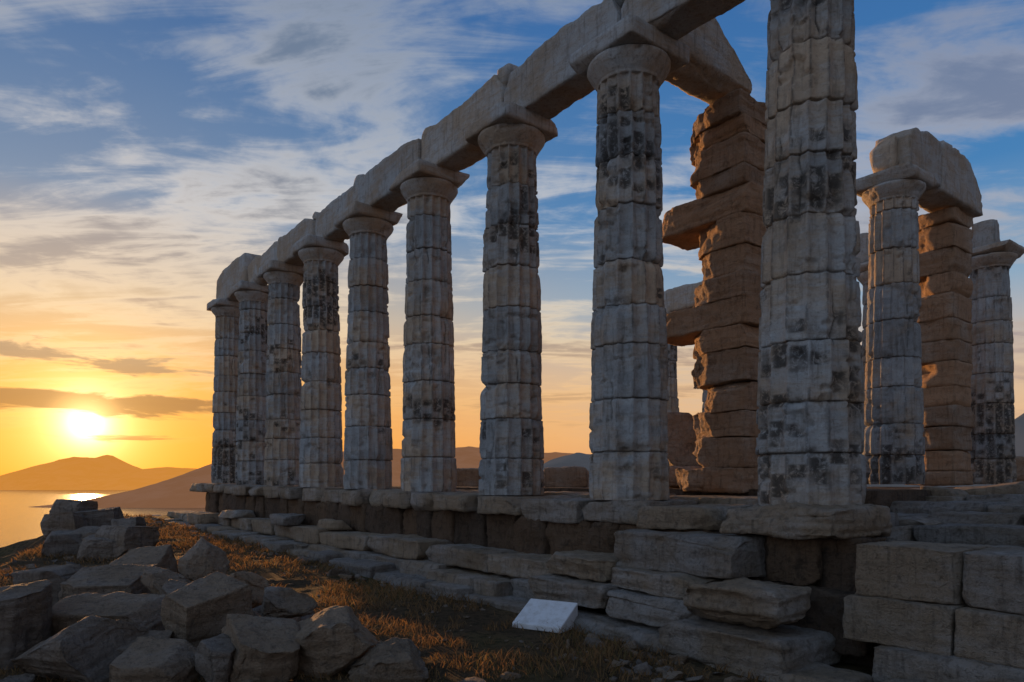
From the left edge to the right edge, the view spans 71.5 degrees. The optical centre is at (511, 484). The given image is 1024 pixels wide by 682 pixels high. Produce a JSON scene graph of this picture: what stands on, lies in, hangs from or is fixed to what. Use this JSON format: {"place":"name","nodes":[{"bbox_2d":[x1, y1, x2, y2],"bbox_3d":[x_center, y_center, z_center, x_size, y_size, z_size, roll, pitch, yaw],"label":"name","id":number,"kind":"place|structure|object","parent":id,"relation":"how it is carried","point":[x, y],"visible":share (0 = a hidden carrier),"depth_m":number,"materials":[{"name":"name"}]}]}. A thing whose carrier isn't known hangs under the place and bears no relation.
{"place":"outdoors","nodes":[
{"label":"outdoors","id":0,"kind":"place"},
{"bbox_2d":[0,455,196,489],"bbox_3d":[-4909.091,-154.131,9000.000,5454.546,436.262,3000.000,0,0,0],"label":"hill","id":1,"kind":"structure","parent":0,"point":[107,472],"depth_m":8060.08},
{"bbox_2d":[0,490,204,546],"bbox_3d":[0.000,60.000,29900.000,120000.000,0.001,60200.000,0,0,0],"label":"sea","id":2,"kind":"structure","parent":0,"point":[21,517],"depth_m":1696.32,"materials":[{"name":"liquid"}]},
{"bbox_2d":[32,446,590,507],"bbox_3d":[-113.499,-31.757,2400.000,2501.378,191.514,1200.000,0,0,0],"label":"hill","id":3,"kind":"structure","parent":0,"point":[174,492],"depth_m":1963.51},
{"bbox_2d":[0,513,872,681],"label":"ground","id":4,"kind":"structure","parent":0,"point":[476,632],"depth_m":7.52,"materials":[{"name":"brown plant"}]},
{"bbox_2d":[0,580,52,669],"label":"fallen stone block","id":5,"kind":"object","parent":4,"relation":"on","point":[26,612],"depth_m":6.43,"materials":[{"name":"grey stone"}]},
{"bbox_2d":[12,564,82,605],"bbox_3d":[-5.678,1.290,8.907,0.637,0.562,0.818,0,0,19],"label":"fallen stone block","id":6,"kind":"object","parent":4,"relation":"on","point":[55,575],"depth_m":8.62,"materials":[{"name":"grey stone"}]},
{"bbox_2d":[41,530,81,556],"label":"fallen stone block","id":7,"kind":"object","parent":4,"relation":"on","point":[57,542],"depth_m":13.89,"materials":[{"name":"grey stone"}]},
{"bbox_2d":[40,512,88,538],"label":"fallen stone block","id":8,"kind":"object","parent":4,"relation":"on","point":[51,522],"depth_m":15.07,"materials":[{"name":"grey stone"}]},
{"bbox_2d":[49,499,97,513],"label":"fallen stone block","id":9,"kind":"object","parent":4,"relation":"on","point":[64,505],"depth_m":15.88,"materials":[{"name":"grey stone"}]},
{"bbox_2d":[10,615,148,681],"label":"fallen stone block","id":10,"kind":"object","parent":4,"relation":"on","point":[84,649],"depth_m":5.88,"materials":[{"name":"grey stone"}]},
{"bbox_2d":[65,526,98,545],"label":"fallen stone block","id":11,"kind":"object","parent":4,"relation":"on","point":[85,531],"depth_m":14.28,"materials":[{"name":"grey stone"}]},
{"bbox_2d":[76,535,116,560],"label":"fallen stone block","id":12,"kind":"object","parent":4,"relation":"on","point":[92,545],"depth_m":13.26,"materials":[{"name":"grey stone"}]},
{"bbox_2d":[77,507,123,526],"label":"fallen stone block","id":13,"kind":"object","parent":4,"relation":"on","point":[101,517],"depth_m":15.72,"materials":[{"name":"grey stone"}]},
{"bbox_2d":[58,564,156,600],"bbox_3d":[-4.857,1.282,8.530,1.006,0.585,0.914,0,0,0],"label":"fallen stone block","id":14,"kind":"object","parent":4,"relation":"on","point":[104,579],"depth_m":8.34,"materials":[{"name":"grey stone"}]},
{"bbox_2d":[51,592,165,636],"bbox_3d":[-3.976,1.325,7.070,1.268,0.432,0.647,0,0,0],"label":"fallen stone block","id":15,"kind":"object","parent":4,"relation":"on","point":[143,610],"depth_m":6.95,"materials":[{"name":"grey stone"}]},
{"bbox_2d":[95,525,159,557],"bbox_3d":[-7.458,1.130,13.740,0.845,0.709,0.858,0,0,17],"label":"fallen stone block","id":16,"kind":"object","parent":4,"relation":"on","point":[125,538],"depth_m":13.45,"materials":[{"name":"grey stone"}]},
{"bbox_2d":[111,516,145,525],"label":"fallen stone block","id":17,"kind":"object","parent":4,"relation":"on","point":[135,521],"depth_m":14.54,"materials":[{"name":"grey stone"}]},
{"bbox_2d":[109,544,178,572],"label":"fallen stone block","id":18,"kind":"object","parent":4,"relation":"on","point":[161,556],"depth_m":10.15,"materials":[{"name":"grey stone"}]},
{"bbox_2d":[117,630,172,653],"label":"fallen stone block","id":19,"kind":"object","parent":4,"relation":"on","point":[161,634],"depth_m":6.37,"materials":[{"name":"grey stone"}]},
{"bbox_2d":[109,636,199,681],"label":"fallen stone block","id":20,"kind":"object","parent":4,"relation":"on","point":[145,659],"depth_m":5.63,"materials":[{"name":"grey stone"}]},
{"bbox_2d":[140,566,191,594],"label":"fallen stone block","id":21,"kind":"object","parent":4,"relation":"on","point":[154,579],"depth_m":8.01,"materials":[{"name":"grey stone"}]},
{"bbox_2d":[162,579,189,594],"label":"fallen stone block","id":22,"kind":"object","parent":4,"relation":"on","point":[169,586],"depth_m":7.39,"materials":[{"name":"grey stone"}]},
{"bbox_2d":[178,537,229,580],"bbox_3d":[-4.019,1.006,9.311,0.614,0.616,0.397,0,0,-31],"label":"fallen stone block","id":23,"kind":"object","parent":4,"relation":"on","point":[201,557],"depth_m":9.22,"materials":[{"name":"grey stone"}]},
{"bbox_2d":[160,571,254,647],"bbox_3d":[-2.886,1.183,6.756,0.583,0.649,0.747,0,0,33],"label":"fallen stone block","id":24,"kind":"object","parent":4,"relation":"on","point":[195,613],"depth_m":6.54,"materials":[{"name":"grey stone"}]},
{"bbox_2d":[195,633,235,681],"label":"fallen stone block","id":25,"kind":"object","parent":4,"relation":"on","point":[213,658],"depth_m":5.61,"materials":[{"name":"grey stone"}]},
{"bbox_2d":[221,614,299,681],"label":"fallen stone block","id":26,"kind":"object","parent":4,"relation":"on","point":[267,649],"depth_m":5.71,"materials":[{"name":"grey stone"}]},
{"bbox_2d":[260,586,317,618],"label":"fallen stone block","id":27,"kind":"object","parent":4,"relation":"on","point":[283,602],"depth_m":7.40,"materials":[{"name":"grey stone"}]},
{"bbox_2d":[294,605,378,677],"bbox_3d":[-1.595,1.372,6.073,0.898,0.638,0.585,0,0,27],"label":"fallen stone block","id":28,"kind":"object","parent":4,"relation":"on","point":[335,639],"depth_m":5.85,"materials":[{"name":"grey stone"}]},
{"bbox_2d":[0,518,749,681],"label":"rubble","id":29,"kind":"object","parent":4,"relation":"on","point":[640,666],"visible":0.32,"depth_m":6.45,"materials":[{"name":"stone"}]},
{"bbox_2d":[229,570,268,608],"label":"fallen stone block","id":30,"kind":"object","parent":29,"relation":"on","point":[257,583],"depth_m":7.74,"materials":[{"name":"grey stone"}]},
{"bbox_2d":[348,637,428,681],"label":"fallen stone block","id":31,"kind":"object","parent":4,"relation":"on","point":[394,659],"depth_m":5.68,"materials":[{"name":"grey stone"}]},
{"bbox_2d":[145,510,922,681],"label":"temple steps","id":32,"kind":"structure","parent":4,"relation":"on","point":[699,596],"depth_m":7.51,"materials":[{"name":"stone"}]},
{"bbox_2d":[512,598,577,632],"bbox_3d":[0.360,1.427,7.750,0.600,0.266,0.400,0,0,32],"label":"marble block","id":33,"kind":"object","parent":4,"relation":"on","point":[541,615],"visible":0.8,"depth_m":7.70,"materials":[{"name":"white stone"}]},
{"bbox_2d":[205,486,954,585],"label":"foundation wall","id":34,"kind":"structure","parent":4,"relation":"on","point":[519,533],"depth_m":11.34,"materials":[{"name":"grey stone"}]},
{"bbox_2d":[189,483,891,539],"bbox_3d":[-3.017,0.241,16.252,2.826,0.599,22.984,0,0,-38],"label":"stylobate","id":35,"kind":"object","parent":34,"relation":"on","point":[722,514],"visible":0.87,"depth_m":8.85,"materials":[{"name":"stone"}]},
{"bbox_2d":[207,298,239,482],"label":"doric column","id":36,"kind":"structure","parent":35,"relation":"on","point":[226,312],"depth_m":22.91,"materials":[{"name":"stone"}]},
{"bbox_2d":[216,253,260,300],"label":"architrave block","id":37,"kind":"structure","parent":36,"relation":"on","point":[234,272],"depth_m":22.16,"materials":[{"name":"stone"}]},
{"bbox_2d":[230,280,268,483],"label":"doric column","id":38,"kind":"structure","parent":35,"relation":"on","point":[252,298],"depth_m":20.92,"materials":[{"name":"stone"}]},
{"bbox_2d":[247,241,277,284],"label":"architrave block","id":39,"kind":"structure","parent":38,"relation":"on","point":[258,262],"depth_m":20.45,"materials":[{"name":"stone"}]},
{"bbox_2d":[257,260,303,485],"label":"doric column","id":40,"kind":"structure","parent":35,"relation":"on","point":[283,383],"depth_m":18.94,"materials":[{"name":"stone"}]},
{"bbox_2d":[277,218,315,265],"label":"architrave block","id":41,"kind":"structure","parent":40,"relation":"on","point":[299,231],"depth_m":18.34,"materials":[{"name":"grey stone"}]},
{"bbox_2d":[292,234,348,486],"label":"doric column","id":42,"kind":"structure","parent":35,"relation":"on","point":[321,442],"depth_m":16.95,"materials":[{"name":"stone"}]},
{"bbox_2d":[315,174,364,241],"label":"architrave block","id":43,"kind":"structure","parent":42,"relation":"on","point":[325,228],"depth_m":16.41,"materials":[{"name":"grey stone"}]},
{"bbox_2d":[334,201,402,488],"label":"doric column","id":44,"kind":"structure","parent":35,"relation":"on","point":[368,440],"depth_m":14.97,"materials":[{"name":"stone"}]},
{"bbox_2d":[359,138,421,211],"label":"architrave block","id":45,"kind":"structure","parent":44,"relation":"on","point":[377,182],"depth_m":14.29,"materials":[{"name":"grey stone"}]},
{"bbox_2d":[389,159,469,491],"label":"doric column","id":46,"kind":"structure","parent":35,"relation":"on","point":[427,190],"depth_m":12.96,"materials":[{"name":"stone"}]},
{"bbox_2d":[421,75,506,170],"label":"architrave block","id":47,"kind":"structure","parent":46,"relation":"on","point":[445,143],"depth_m":12.33,"materials":[{"name":"grey stone"}]},
{"bbox_2d":[465,102,557,494],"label":"doric column","id":48,"kind":"structure","parent":35,"relation":"on","point":[509,139],"depth_m":10.98,"materials":[{"name":"stone"}]},
{"bbox_2d":[312,0,624,219],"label":"architrave fragments","id":49,"kind":"object","parent":48,"relation":"on","point":[504,72],"visible":0.16,"depth_m":11.28,"materials":[{"name":"grey stone"}]},
{"bbox_2d":[504,0,620,118],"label":"architrave block","id":50,"kind":"structure","parent":48,"relation":"on","point":[546,80],"depth_m":10.31,"materials":[{"name":"grey stone"}]},
{"bbox_2d":[569,15,689,499],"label":"doric column","id":51,"kind":"structure","parent":35,"relation":"on","point":[627,65],"depth_m":8.99,"materials":[{"name":"stone"}]},
{"bbox_2d":[621,0,744,39],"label":"architrave block","id":52,"kind":"structure","parent":51,"relation":"on","point":[677,19],"depth_m":8.72,"materials":[{"name":"grey stone"}]},
{"bbox_2d":[665,18,751,103],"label":"cross beam","id":53,"kind":"structure","parent":51,"relation":"on","point":[713,70],"depth_m":10.08,"materials":[{"name":"stone"}]},
{"bbox_2d":[662,89,766,493],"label":"anta pier","id":54,"kind":"structure","parent":35,"relation":"on","point":[718,221],"depth_m":10.41,"materials":[{"name":"stone"}]},
{"bbox_2d":[755,0,866,505],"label":"doric column","id":55,"kind":"structure","parent":35,"relation":"on","point":[809,449],"depth_m":7.00,"materials":[{"name":"stone"}]},
{"bbox_2d":[666,312,678,411],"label":"column","id":56,"kind":"structure","parent":34,"relation":"on","point":[672,403],"depth_m":23.98,"materials":[{"name":"stone"}]},
{"bbox_2d":[664,280,702,311],"bbox_3d":[5.778,-6.209,23.626,0.637,0.946,2.506,0,0,-38],"label":"architrave","id":57,"kind":"object","parent":56,"relation":"on","point":[679,298],"visible":0.27,"depth_m":23.44,"materials":[{"name":"stone"}]},
{"bbox_2d":[702,390,707,411],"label":"column","id":58,"kind":"structure","parent":34,"relation":"on","point":[704,395],"depth_m":22.53,"materials":[{"name":"stone"}]},
{"bbox_2d":[456,412,1023,487],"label":"wall stones","id":59,"kind":"object","parent":34,"relation":"on","point":[682,437],"depth_m":12.25,"materials":[{"name":"stone"}]},
{"bbox_2d":[857,261,868,454],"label":"column","id":60,"kind":"structure","parent":34,"relation":"on","point":[862,278],"depth_m":18.59,"materials":[{"name":"stone"}]},
{"bbox_2d":[856,161,936,483],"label":"porch column","id":61,"kind":"structure","parent":34,"relation":"on","point":[894,446],"depth_m":13.15,"materials":[{"name":"grey stone"}]},
{"bbox_2d":[870,135,898,172],"bbox_3d":[7.196,-6.140,13.480,0.859,0.725,0.475,0,0,-38],"label":"porch architrave","id":62,"kind":"object","parent":61,"relation":"on","point":[883,154],"visible":0.52,"depth_m":13.20,"materials":[{"name":"grey stone"}]},
{"bbox_2d":[875,127,941,189],"bbox_3d":[7.605,-6.242,13.710,1.419,0.920,0.763,0,0,-38],"label":"porch architrave","id":63,"kind":"object","parent":61,"relation":"on","point":[919,148],"visible":0.51,"depth_m":13.30,"materials":[{"name":"grey stone"}]},
{"bbox_2d":[905,207,974,485],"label":"anta pier","id":64,"kind":"structure","parent":34,"relation":"on","point":[945,249],"depth_m":14.74,"materials":[{"name":"stone"}]},
{"bbox_2d":[918,140,982,217],"bbox_3d":[8.990,-6.230,14.774,2.127,1.082,0.766,0,0,-38],"label":"porch architrave","id":65,"kind":"object","parent":64,"relation":"on","point":[958,187],"visible":0.63,"depth_m":14.41,"materials":[{"name":"stone"}]},
{"bbox_2d":[967,239,1023,483],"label":"column","id":66,"kind":"structure","parent":34,"relation":"on","point":[993,456],"depth_m":16.29,"materials":[{"name":"stone"}]},
{"bbox_2d":[972,219,999,247],"bbox_3d":[11.145,-5.819,16.734,0.460,0.675,0.566,0,0,-36],"label":"architrave","id":67,"kind":"object","parent":66,"relation":"on","point":[986,232],"visible":0.69,"depth_m":16.55,"materials":[{"name":"stone"}]},
{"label":"column","id":68,"kind":"object","parent":34,"relation":"on","visible":0},
{"bbox_2d":[856,233,868,263],"bbox_3d":[8.866,-6.187,19.631,0.638,0.911,2.520,0,0,-38],"label":"architrave","id":69,"kind":"object","parent":68,"relation":"on","point":[862,255],"visible":0.03,"depth_m":18.67,"materials":[{"name":"stone"}]},
{"bbox_2d":[750,536,885,667],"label":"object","id":70,"kind":"object","parent":4,"relation":"on","point":[805,563],"visible":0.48,"depth_m":6.56,"materials":[{"name":"grey stone"}]},
{"bbox_2d":[842,481,1023,681],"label":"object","id":71,"kind":"structure","parent":4,"relation":"on","point":[938,596],"depth_m":5.65,"materials":[{"name":"stone"}]},
{"bbox_2d":[0,0,1023,475],"label":"sky","id":72,"kind":"structure","parent":0,"point":[147,147],"materials":[{"name":"blue"}]},
{"bbox_2d":[543,413,1023,486],"bbox_3d":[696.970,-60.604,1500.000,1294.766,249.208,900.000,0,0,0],"label":"hill","id":73,"kind":"structure","parent":0,"point":[579,459],"depth_m":1418.08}
]}

